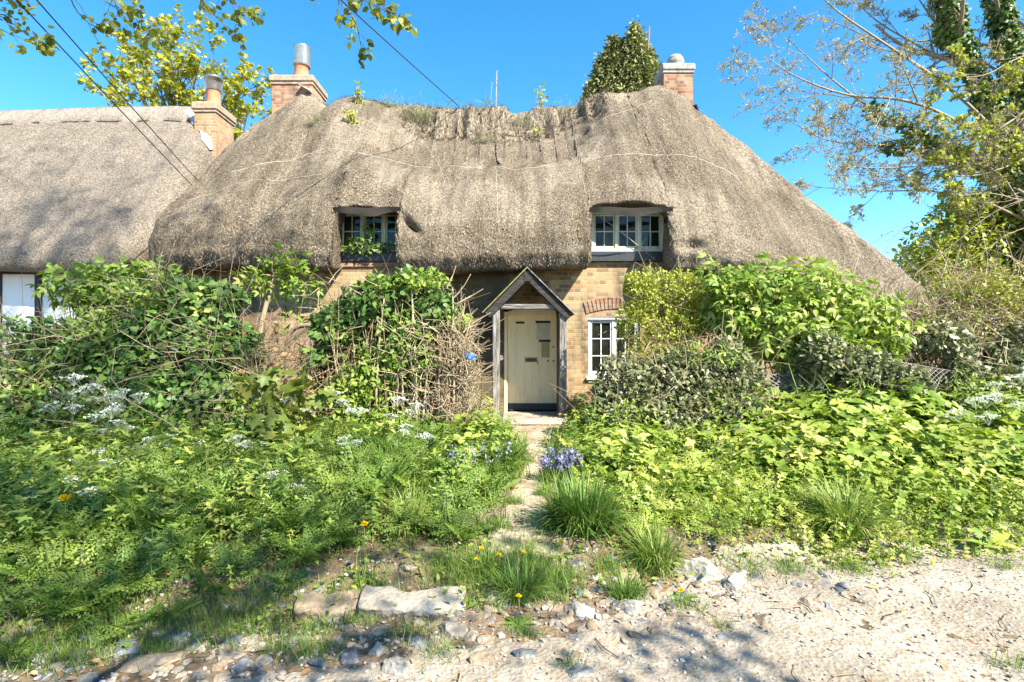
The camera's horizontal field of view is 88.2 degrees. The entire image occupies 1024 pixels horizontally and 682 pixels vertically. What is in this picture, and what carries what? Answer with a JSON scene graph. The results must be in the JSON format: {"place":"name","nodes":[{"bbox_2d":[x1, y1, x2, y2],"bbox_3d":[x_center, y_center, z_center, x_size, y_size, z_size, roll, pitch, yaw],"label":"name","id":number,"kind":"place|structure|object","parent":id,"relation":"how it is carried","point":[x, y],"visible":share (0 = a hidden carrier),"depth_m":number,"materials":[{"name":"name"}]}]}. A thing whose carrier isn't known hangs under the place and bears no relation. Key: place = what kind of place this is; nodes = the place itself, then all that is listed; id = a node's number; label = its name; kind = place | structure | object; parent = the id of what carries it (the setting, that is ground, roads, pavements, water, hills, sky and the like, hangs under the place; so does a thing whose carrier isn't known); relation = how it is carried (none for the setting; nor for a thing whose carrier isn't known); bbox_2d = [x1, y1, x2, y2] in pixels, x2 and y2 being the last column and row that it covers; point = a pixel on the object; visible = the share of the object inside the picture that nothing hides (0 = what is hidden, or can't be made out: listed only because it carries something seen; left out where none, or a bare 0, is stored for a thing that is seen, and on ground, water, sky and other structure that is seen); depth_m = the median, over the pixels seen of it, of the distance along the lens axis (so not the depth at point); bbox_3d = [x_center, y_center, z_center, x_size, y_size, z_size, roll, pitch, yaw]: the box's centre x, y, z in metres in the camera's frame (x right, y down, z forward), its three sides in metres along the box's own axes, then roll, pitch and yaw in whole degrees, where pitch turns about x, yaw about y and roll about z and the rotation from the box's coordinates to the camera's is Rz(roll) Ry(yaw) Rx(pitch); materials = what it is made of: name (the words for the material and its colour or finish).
{"place":"outdoors","nodes":[
{"label":"outdoors","id":0,"kind":"place"},
{"bbox_2d":[16,0,191,184],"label":"overhead cable","id":1,"kind":"object","parent":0,"point":[97,85],"visible":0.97,"depth_m":6.99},
{"bbox_2d":[36,0,197,180],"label":"overhead cable","id":2,"kind":"object","parent":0,"point":[108,81],"visible":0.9,"depth_m":6.88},
{"bbox_2d":[392,92,451,130],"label":"roof grass","id":3,"kind":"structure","parent":0,"point":[413,112],"depth_m":11.82,"materials":[{"name":"green plant"}]},
{"bbox_2d":[0,351,1023,681],"bbox_3d":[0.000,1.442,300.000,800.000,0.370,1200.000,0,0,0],"label":"ground","id":4,"kind":"structure","parent":0,"point":[200,663],"depth_m":3.19,"materials":[{"name":"soil"}]},
{"bbox_2d":[24,653,52,666],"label":"flint stone","id":5,"kind":"object","parent":4,"relation":"on","point":[45,654],"visible":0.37,"depth_m":2.62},
{"bbox_2d":[0,283,116,400],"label":"bramble bush","id":6,"kind":"object","parent":4,"relation":"on","point":[36,349],"visible":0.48,"depth_m":6.69,"materials":[{"name":"green plant"}]},
{"bbox_2d":[38,385,91,434],"bbox_3d":[-4.972,0.911,5.950,0.515,0.840,0.513,0,0,20],"label":"cow parsley","id":7,"kind":"object","parent":4,"relation":"on","point":[72,405],"visible":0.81,"depth_m":5.90,"materials":[{"name":"white plant"}]},
{"bbox_2d":[60,372,123,424],"bbox_3d":[-4.724,0.841,5.998,0.512,0.986,0.532,0,0,1],"label":"cow parsley","id":8,"kind":"object","parent":4,"relation":"on","point":[79,378],"visible":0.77,"depth_m":5.90,"materials":[{"name":"white plant"}]},
{"bbox_2d":[17,225,194,328],"bbox_3d":[-5.589,-0.177,7.565,2.342,3.020,1.557,0,0,-11],"label":"elder bush","id":9,"kind":"object","parent":4,"relation":"on","point":[81,299],"visible":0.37,"depth_m":7.28,"materials":[{"name":"green plant"}]},
{"bbox_2d":[83,413,136,449],"bbox_3d":[-4.152,1.045,5.488,0.413,0.642,0.429,0,0,-21],"label":"cow parsley","id":10,"kind":"object","parent":4,"relation":"on","point":[107,428],"visible":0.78,"depth_m":5.41,"materials":[{"name":"white plant"}]},
{"bbox_2d":[0,74,236,401],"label":"neighbouring cottage","id":11,"kind":"structure","parent":4,"relation":"on","point":[74,180],"depth_m":11.01,"materials":[{"name":"plant"}]},
{"bbox_2d":[97,387,148,440],"bbox_3d":[-4.225,0.919,5.734,0.518,0.856,0.520,0,0,-19],"label":"cow parsley","id":12,"kind":"object","parent":4,"relation":"on","point":[110,409],"visible":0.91,"depth_m":5.74,"materials":[{"name":"white plant"}]},
{"bbox_2d":[112,638,141,658],"bbox_3d":[-1.996,1.618,2.740,0.143,0.101,0.160,0,0,-31],"label":"flint stone","id":13,"kind":"object","parent":4,"relation":"on","point":[132,648],"visible":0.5,"depth_m":2.71,"materials":[{"name":"stone"}]},
{"bbox_2d":[117,649,195,672],"bbox_3d":[-1.777,1.608,2.653,0.193,0.103,0.358,0,0,45],"label":"rubble stone","id":14,"kind":"object","parent":4,"relation":"on","point":[160,660],"visible":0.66,"depth_m":2.61,"materials":[{"name":"stone"}]},
{"bbox_2d":[0,327,319,446],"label":"undergrowth bush","id":15,"kind":"object","parent":4,"relation":"on","point":[11,407],"visible":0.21,"depth_m":6.05,"materials":[{"name":"green plant"}]},
{"bbox_2d":[25,249,295,427],"bbox_3d":[-4.380,0.093,6.858,3.286,2.768,2.433,0,0,0],"label":"ivy mound","id":16,"kind":"object","parent":4,"relation":"on","point":[203,306],"visible":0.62,"depth_m":6.58,"materials":[{"name":"green plant"}]},
{"bbox_2d":[0,218,338,428],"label":"hedge shrub","id":17,"kind":"object","parent":4,"relation":"on","point":[138,293],"visible":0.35,"depth_m":6.53,"materials":[{"name":"green plant"}]},
{"bbox_2d":[74,0,276,140],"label":"maple tree","id":18,"kind":"object","parent":4,"relation":"on","point":[232,101],"visible":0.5,"depth_m":20.31,"materials":[{"name":"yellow plant"}]},
{"bbox_2d":[158,630,192,644],"bbox_3d":[-1.791,1.618,2.842,0.167,0.142,0.128,0,0,0],"label":"flint stone","id":19,"kind":"object","parent":4,"relation":"on","point":[181,633],"visible":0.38,"depth_m":2.80,"materials":[{"name":"stone"}]},
{"bbox_2d":[0,0,416,69],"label":"overhanging tree","id":20,"kind":"object","parent":4,"relation":"on","point":[43,48],"visible":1,"depth_m":5.76,"materials":[{"name":"green plant"}]},
{"bbox_2d":[53,219,366,424],"bbox_3d":[-3.621,0.075,6.847,4.636,3.514,2.877,0,0,0],"label":"brushwood heap","id":21,"kind":"object","parent":4,"relation":"on","point":[275,363],"visible":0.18,"depth_m":6.72,"materials":[{"name":"brown plant"}]},
{"bbox_2d":[225,434,266,467],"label":"cow parsley","id":22,"kind":"object","parent":4,"relation":"on","point":[245,443],"visible":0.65,"depth_m":5.10,"materials":[{"name":"white plant"}]},
{"bbox_2d":[0,402,535,671],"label":"herb cover","id":23,"kind":"object","parent":4,"relation":"on","point":[138,520],"visible":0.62,"depth_m":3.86,"materials":[{"name":"green plant"}]},
{"bbox_2d":[228,242,327,379],"bbox_3d":[-3.466,-0.172,7.943,1.620,2.555,0.646,0,0,0],"label":"elder sapling","id":24,"kind":"object","parent":4,"relation":"on","point":[271,279],"visible":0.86,"depth_m":7.90,"materials":[{"name":"green plant"}]},
{"bbox_2d":[228,363,338,451],"bbox_3d":[-2.530,0.848,5.740,1.029,1.233,0.859,0,0,34],"label":"sycamore sapling","id":25,"kind":"object","parent":4,"relation":"on","point":[248,388],"visible":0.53,"depth_m":5.69,"materials":[{"name":"green plant"}]},
{"bbox_2d":[277,396,322,444],"bbox_3d":[-2.363,0.983,5.874,0.492,0.774,0.494,0,0,37],"label":"cow parsley","id":26,"kind":"object","parent":4,"relation":"on","point":[291,398],"visible":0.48,"depth_m":5.82,"materials":[{"name":"white plant"}]},
{"bbox_2d":[293,588,360,622],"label":"kerb slab","id":27,"kind":"structure","parent":4,"relation":"on","point":[308,601],"depth_m":3.08,"materials":[{"name":"stone"}]},
{"bbox_2d":[337,647,358,665],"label":"flint stone","id":28,"kind":"object","parent":4,"relation":"on","point":[351,656],"visible":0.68,"depth_m":2.63,"materials":[{"name":"stone"}]},
{"bbox_2d":[332,389,368,430],"bbox_3d":[-1.885,0.959,6.119,0.463,0.805,0.481,0,0,39],"label":"cow parsley","id":29,"kind":"object","parent":4,"relation":"on","point":[341,405],"visible":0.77,"depth_m":6.06,"materials":[{"name":"white plant"}]},
{"bbox_2d":[350,521,373,586],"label":"dandelion","id":30,"kind":"object","parent":4,"relation":"on","point":[364,523],"visible":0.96,"depth_m":3.33,"materials":[{"name":"green plant"}]},
{"bbox_2d":[368,641,388,656],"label":"flint stone","id":31,"kind":"object","parent":4,"relation":"on","point":[378,649],"visible":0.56,"depth_m":2.70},
{"bbox_2d":[341,438,420,489],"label":"grass tussock","id":32,"kind":"object","parent":4,"relation":"on","point":[379,450],"depth_m":5.10,"materials":[{"name":"plant"}]},
{"bbox_2d":[0,533,762,681],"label":"flint chips","id":33,"kind":"object","parent":4,"relation":"on","point":[280,676],"visible":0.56,"depth_m":2.90,"materials":[{"name":"stone"}]},
{"bbox_2d":[381,655,408,675],"bbox_3d":[-0.565,1.613,2.580,0.189,0.140,0.114,0,0,14],"label":"rubble stone","id":34,"kind":"object","parent":4,"relation":"on","point":[397,665],"visible":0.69,"depth_m":2.55,"materials":[{"name":"stone"}]},
{"bbox_2d":[290,251,504,431],"bbox_3d":[-1.524,0.490,6.976,2.885,3.412,1.689,0,0,0],"label":"overgrown hedge","id":35,"kind":"object","parent":4,"relation":"on","point":[410,356],"visible":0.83,"depth_m":6.74,"materials":[{"name":"green plant"}]},
{"bbox_2d":[386,396,422,439],"bbox_3d":[-1.262,0.989,6.078,0.450,0.763,0.468,0,0,-40],"label":"cow parsley","id":36,"kind":"object","parent":4,"relation":"on","point":[396,417],"visible":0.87,"depth_m":6.06,"materials":[{"name":"white plant"}]},
{"bbox_2d":[366,477,456,537],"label":"grass tussock","id":37,"kind":"object","parent":4,"relation":"on","point":[416,525],"depth_m":4.03,"materials":[{"name":"plant"}]},
{"bbox_2d":[358,585,465,617],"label":"kerb slab","id":38,"kind":"structure","parent":4,"relation":"on","point":[379,598],"depth_m":3.12,"materials":[{"name":"stone"}]},
{"bbox_2d":[405,633,426,650],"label":"flint stone","id":39,"kind":"object","parent":4,"relation":"on","point":[418,638],"visible":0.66,"depth_m":2.78,"materials":[{"name":"stone"}]},
{"bbox_2d":[397,423,437,442],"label":"cow parsley","id":40,"kind":"object","parent":4,"relation":"on","point":[406,431],"visible":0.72,"depth_m":5.73,"materials":[{"name":"white plant"}]},
{"bbox_2d":[0,534,876,681],"bbox_3d":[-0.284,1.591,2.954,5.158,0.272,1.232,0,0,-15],"label":"rubble","id":41,"kind":"object","parent":4,"relation":"on","point":[556,624],"depth_m":2.87,"materials":[{"name":"stone"}]},
{"bbox_2d":[425,638,451,650],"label":"rubble stone","id":42,"kind":"object","parent":4,"relation":"on","point":[438,639],"visible":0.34,"depth_m":2.79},
{"bbox_2d":[439,621,466,638],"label":"rubble stone","id":43,"kind":"object","parent":4,"relation":"on","point":[450,629],"visible":0.56,"depth_m":2.87,"materials":[{"name":"stone"}]},
{"bbox_2d":[468,650,493,664],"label":"rubble stone","id":44,"kind":"object","parent":4,"relation":"on","point":[480,657],"visible":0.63,"depth_m":2.61,"materials":[{"name":"stone"}]},
{"bbox_2d":[456,532,515,587],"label":"grass tussock","id":45,"kind":"object","parent":4,"relation":"on","point":[486,556],"depth_m":3.50,"materials":[{"name":"plant"}]},
{"bbox_2d":[443,438,536,491],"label":"bluebell clump","id":46,"kind":"object","parent":4,"relation":"on","point":[473,454],"visible":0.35,"depth_m":5.14,"materials":[{"name":"green plant"}]},
{"bbox_2d":[482,588,511,604],"bbox_3d":[-0.087,1.590,3.245,0.241,0.124,0.144,0,0,0],"label":"rubble stone","id":47,"kind":"object","parent":4,"relation":"on","point":[493,596],"visible":0.32,"depth_m":3.21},
{"bbox_2d":[0,401,1011,596],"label":"wild stalks","id":48,"kind":"object","parent":4,"relation":"on","point":[48,546],"visible":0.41,"depth_m":4.27,"materials":[{"name":"plant"}]},
{"bbox_2d":[0,418,1018,652],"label":"grass cover","id":49,"kind":"object","parent":4,"relation":"on","point":[526,459],"depth_m":4.14,"materials":[{"name":"plant"}]},
{"bbox_2d":[0,485,1023,681],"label":"verge grass","id":50,"kind":"structure","parent":4,"relation":"on","point":[64,655],"depth_m":3.01,"materials":[{"name":"plant"}]},
{"bbox_2d":[0,496,1023,653],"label":"creeping weeds","id":51,"kind":"object","parent":4,"relation":"on","point":[300,597],"visible":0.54,"depth_m":3.48,"materials":[{"name":"green plant"}]},
{"bbox_2d":[11,491,1022,681],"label":"leaf litter","id":52,"kind":"object","parent":4,"relation":"on","point":[308,670],"visible":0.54,"depth_m":3.20,"materials":[{"name":"brown plant"}]},
{"bbox_2d":[499,593,534,634],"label":"dandelion","id":53,"kind":"object","parent":4,"relation":"on","point":[517,619],"visible":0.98,"depth_m":2.97,"materials":[{"name":"green plant"}]},
{"bbox_2d":[475,548,564,612],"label":"grass tussock","id":54,"kind":"object","parent":4,"relation":"on","point":[513,584],"depth_m":3.27,"materials":[{"name":"plant"}]},
{"bbox_2d":[430,389,634,491],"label":"pathside weeds","id":55,"kind":"object","parent":4,"relation":"on","point":[608,441],"visible":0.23,"depth_m":5.86,"materials":[{"name":"green plant"}]},
{"bbox_2d":[487,425,579,575],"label":"footpath","id":56,"kind":"structure","parent":4,"relation":"on","point":[527,486],"depth_m":4.43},
{"bbox_2d":[502,412,568,424],"bbox_3d":[0.360,1.300,8.750,1.050,0.100,1.250,0,0,0],"label":"doorstep","id":57,"kind":"object","parent":4,"relation":"on","point":[536,417],"visible":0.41,"depth_m":8.53,"materials":[{"name":"stone"}]},
{"bbox_2d":[148,43,935,418],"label":"thatched cottage","id":58,"kind":"structure","parent":4,"relation":"on","point":[538,239],"depth_m":9.50,"materials":[{"name":"plant"}]},
{"bbox_2d":[343,105,358,125],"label":"roof weed","id":59,"kind":"object","parent":58,"relation":"on","point":[350,116],"visible":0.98,"depth_m":10.84,"materials":[{"name":"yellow plant"}]},
{"bbox_2d":[354,80,364,103],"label":"roof weed","id":60,"kind":"object","parent":58,"relation":"on","point":[358,90],"visible":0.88,"depth_m":11.60,"materials":[{"name":"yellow plant"}]},
{"bbox_2d":[340,216,394,258],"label":"climbing plant","id":61,"kind":"object","parent":58,"relation":"attached to","point":[346,249],"depth_m":9.37,"materials":[{"name":"green plant"}]},
{"bbox_2d":[341,214,397,261],"bbox_3d":[-2.480,-1.871,9.525,1.280,0.898,0.150,0,0,0],"label":"window","id":62,"kind":"structure","parent":58,"relation":"in","point":[385,226],"depth_m":9.49,"materials":[{"name":"paint"}]},
{"bbox_2d":[369,89,410,106],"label":"roof grass","id":63,"kind":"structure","parent":58,"relation":"on","point":[388,101],"depth_m":12.07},
{"bbox_2d":[340,0,458,105],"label":"overhead cable","id":64,"kind":"object","parent":58,"relation":"attached to","point":[396,50],"visible":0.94,"depth_m":8.72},
{"bbox_2d":[467,129,507,145],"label":"roof grass","id":65,"kind":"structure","parent":58,"relation":"on","point":[488,138],"depth_m":11.38,"materials":[{"name":"green plant"}]},
{"bbox_2d":[507,316,556,409],"bbox_3d":[0.370,0.378,9.581,0.920,1.755,0.119,0,0,0],"label":"door","id":66,"kind":"structure","parent":58,"relation":"in","point":[532,340],"depth_m":9.59,"materials":[{"name":"beige paint"}]},
{"bbox_2d":[535,83,548,107],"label":"roof weed","id":67,"kind":"object","parent":58,"relation":"on","point":[540,98],"visible":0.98,"depth_m":12.17,"materials":[{"name":"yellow plant"}]},
{"bbox_2d":[586,318,638,379],"bbox_3d":[1.830,0.090,9.535,1.000,1.220,0.190,0,0,0],"label":"window","id":68,"kind":"structure","parent":58,"relation":"in","point":[604,341],"depth_m":9.58,"materials":[{"name":"white paint"}]},
{"bbox_2d":[591,212,667,261],"bbox_3d":[2.070,-1.886,9.375,1.380,0.928,0.450,0,0,0],"label":"window","id":69,"kind":"structure","parent":58,"relation":"in","point":[616,238],"depth_m":9.48,"materials":[{"name":"paint"}]},
{"bbox_2d":[525,445,588,485],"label":"bluebell clump","id":70,"kind":"object","parent":4,"relation":"on","point":[564,460],"visible":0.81,"depth_m":5.24,"materials":[{"name":"purple plant"}]},
{"bbox_2d":[565,558,585,569],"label":"rubble stone","id":71,"kind":"object","parent":4,"relation":"on","point":[576,561],"visible":0.39,"depth_m":3.56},
{"bbox_2d":[565,662,595,679],"bbox_3d":[0.323,1.601,2.551,0.181,0.065,0.118,0,0,-27],"label":"flint stone","id":72,"kind":"object","parent":4,"relation":"on","point":[578,671],"visible":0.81,"depth_m":2.53,"materials":[{"name":"stone"}]},
{"bbox_2d":[513,463,651,548],"bbox_3d":[0.531,1.230,4.097,1.103,0.498,1.101,0,0,0],"label":"grass tussock","id":73,"kind":"object","parent":4,"relation":"on","point":[574,507],"depth_m":4.00,"materials":[{"name":"plant"}]},
{"bbox_2d":[214,518,1023,681],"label":"lane","id":74,"kind":"structure","parent":4,"relation":"on","point":[818,650],"depth_m":2.85,"materials":[{"name":"gravel"}]},
{"bbox_2d":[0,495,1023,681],"bbox_3d":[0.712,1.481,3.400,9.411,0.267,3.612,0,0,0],"label":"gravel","id":75,"kind":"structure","parent":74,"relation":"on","point":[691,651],"depth_m":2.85,"materials":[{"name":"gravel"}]},
{"bbox_2d":[499,659,529,673],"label":"flint stone","id":76,"kind":"object","parent":74,"relation":"on","point":[511,666],"visible":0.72,"depth_m":2.56,"materials":[{"name":"stone"}]},
{"bbox_2d":[16,507,1020,681],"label":"fallen twigs","id":77,"kind":"object","parent":74,"relation":"on","point":[665,602],"visible":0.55,"depth_m":3.21,"materials":[{"name":"wood"}]},
{"bbox_2d":[513,648,536,657],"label":"flint stone","id":78,"kind":"object","parent":74,"relation":"on","point":[521,652],"visible":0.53,"depth_m":2.65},
{"bbox_2d":[576,15,662,105],"bbox_3d":[5.025,-6.214,22.744,5.565,15.628,3.478,0,0,0],"label":"conifer tree","id":79,"kind":"object","parent":4,"relation":"on","point":[628,63],"visible":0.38,"depth_m":22.49,"materials":[{"name":"green plant"}]},
{"bbox_2d":[594,564,654,605],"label":"grass tussock","id":80,"kind":"object","parent":4,"relation":"on","point":[628,583],"depth_m":3.34,"materials":[{"name":"plant"}]},
{"bbox_2d":[614,599,642,610],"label":"rubble stone","id":81,"kind":"object","parent":4,"relation":"on","point":[633,604],"visible":0.51,"depth_m":3.15,"materials":[{"name":"stone"}]},
{"bbox_2d":[619,567,639,579],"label":"rubble stone","id":82,"kind":"object","parent":4,"relation":"on","point":[625,576],"visible":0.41,"depth_m":3.56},
{"bbox_2d":[614,511,701,581],"bbox_3d":[1.039,1.426,3.695,0.667,0.366,0.644,0,0,-15],"label":"grass tussock","id":83,"kind":"object","parent":4,"relation":"on","point":[655,551],"depth_m":3.69,"materials":[{"name":"plant"}]},
{"bbox_2d":[599,238,718,367],"bbox_3d":[2.308,-0.071,7.902,1.886,2.864,1.543,0,0,23],"label":"privet bush","id":84,"kind":"object","parent":4,"relation":"on","point":[653,293],"visible":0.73,"depth_m":7.79,"materials":[{"name":"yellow plant"}]},
{"bbox_2d":[643,586,674,596],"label":"rubble stone","id":85,"kind":"object","parent":4,"relation":"on","point":[661,591],"visible":0.45,"depth_m":3.35,"materials":[{"name":"stone"}]},
{"bbox_2d":[554,313,797,438],"bbox_3d":[2.167,0.584,6.846,3.220,2.152,2.013,0,0,12],"label":"ivy thicket","id":86,"kind":"object","parent":4,"relation":"on","point":[662,386],"visible":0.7,"depth_m":6.63,"materials":[{"name":"green plant"}]},
{"bbox_2d":[675,556,724,582],"bbox_3d":[1.272,1.617,3.603,0.439,0.264,0.248,0,0,36],"label":"rubble stone","id":87,"kind":"object","parent":4,"relation":"on","point":[707,568],"visible":0.47,"depth_m":3.55,"materials":[{"name":"stone"}]},
{"bbox_2d":[717,570,746,590],"bbox_3d":[1.448,1.609,3.494,0.178,0.190,0.251,0,0,30],"label":"rubble stone","id":88,"kind":"object","parent":4,"relation":"on","point":[734,581],"visible":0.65,"depth_m":3.44,"materials":[{"name":"stone"}]},
{"bbox_2d":[548,396,1023,582],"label":"broadleaf cover","id":89,"kind":"object","parent":4,"relation":"on","point":[571,425],"visible":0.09,"depth_m":5.82,"materials":[{"name":"green plant"}]},
{"bbox_2d":[608,359,967,415],"bbox_3d":[4.195,0.973,7.051,5.831,1.456,0.313,0,0,-1],"label":"chain link fence","id":90,"kind":"object","parent":4,"relation":"on","point":[621,371],"visible":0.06,"depth_m":7.02,"materials":[{"name":"metal"}]},
{"bbox_2d":[552,428,1023,552],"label":"feathery cover","id":91,"kind":"object","parent":4,"relation":"on","point":[788,506],"visible":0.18,"depth_m":4.37,"materials":[{"name":"green plant"}]},
{"bbox_2d":[553,375,1023,585],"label":"nettle bed","id":92,"kind":"object","parent":4,"relation":"on","point":[783,454],"visible":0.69,"depth_m":5.05,"materials":[{"name":"green plant"}]},
{"bbox_2d":[570,333,1023,434],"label":"goosegrass tangle","id":93,"kind":"object","parent":4,"relation":"on","point":[981,380],"visible":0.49,"depth_m":6.53,"materials":[{"name":"green plant"}]},
{"bbox_2d":[694,233,928,399],"bbox_3d":[4.157,-0.041,7.506,2.952,2.872,1.966,0,0,0],"label":"elder bush","id":94,"kind":"object","parent":4,"relation":"on","point":[774,299],"visible":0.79,"depth_m":7.21,"materials":[{"name":"green plant"}]},
{"bbox_2d":[789,471,919,543],"bbox_3d":[2.620,1.304,4.191,0.928,0.525,0.874,0,0,0],"label":"grass tussock","id":95,"kind":"object","parent":4,"relation":"on","point":[836,504],"depth_m":4.12,"materials":[{"name":"plant"}]},
{"bbox_2d":[717,0,1023,325],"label":"ivy clad tree","id":96,"kind":"object","parent":4,"relation":"on","point":[997,124],"visible":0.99,"depth_m":13.01,"materials":[{"name":"green plant"}]},
{"bbox_2d":[766,298,1023,405],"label":"ivy clump","id":97,"kind":"object","parent":4,"relation":"on","point":[1010,349],"visible":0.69,"depth_m":6.85,"materials":[{"name":"green plant"}]},
{"bbox_2d":[843,376,951,422],"bbox_3d":[4.600,0.948,6.379,1.171,1.046,0.691,0,0,0],"label":"young maple","id":98,"kind":"object","parent":4,"relation":"on","point":[910,389],"visible":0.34,"depth_m":6.31,"materials":[{"name":"green plant"}]},
{"bbox_2d":[841,231,1023,399],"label":"bare thicket","id":99,"kind":"object","parent":4,"relation":"on","point":[933,310],"visible":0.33,"depth_m":7.79,"materials":[{"name":"brown plant"}]},
{"bbox_2d":[884,182,1023,387],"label":"light green tree","id":100,"kind":"object","parent":4,"relation":"on","point":[913,251],"visible":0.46,"depth_m":14.11,"materials":[{"name":"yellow plant"}]},
{"bbox_2d":[898,211,1023,386],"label":"hawthorn hedge","id":101,"kind":"object","parent":4,"relation":"on","point":[1012,293],"visible":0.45,"depth_m":7.94,"materials":[{"name":"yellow plant"}]},
{"bbox_2d":[943,392,1010,438],"bbox_3d":[5.052,0.992,5.735,0.536,0.918,0.538,0,0,-9],"label":"cow parsley","id":102,"kind":"object","parent":4,"relation":"on","point":[987,413],"visible":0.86,"depth_m":5.71,"materials":[{"name":"white plant"}]},
{"bbox_2d":[955,523,1020,548],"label":"dock plant","id":103,"kind":"object","parent":4,"relation":"on","point":[1000,538],"visible":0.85,"depth_m":4.00,"materials":[{"name":"green plant"}]},
{"bbox_2d":[973,372,1023,430],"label":"cow parsley","id":104,"kind":"object","parent":4,"relation":"on","point":[1005,408],"visible":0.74,"depth_m":6.00,"materials":[{"name":"white plant"}]},
{"bbox_2d":[0,0,1023,338],"label":"sky","id":105,"kind":"structure","parent":0,"point":[463,46],"materials":[{"name":"blue"}]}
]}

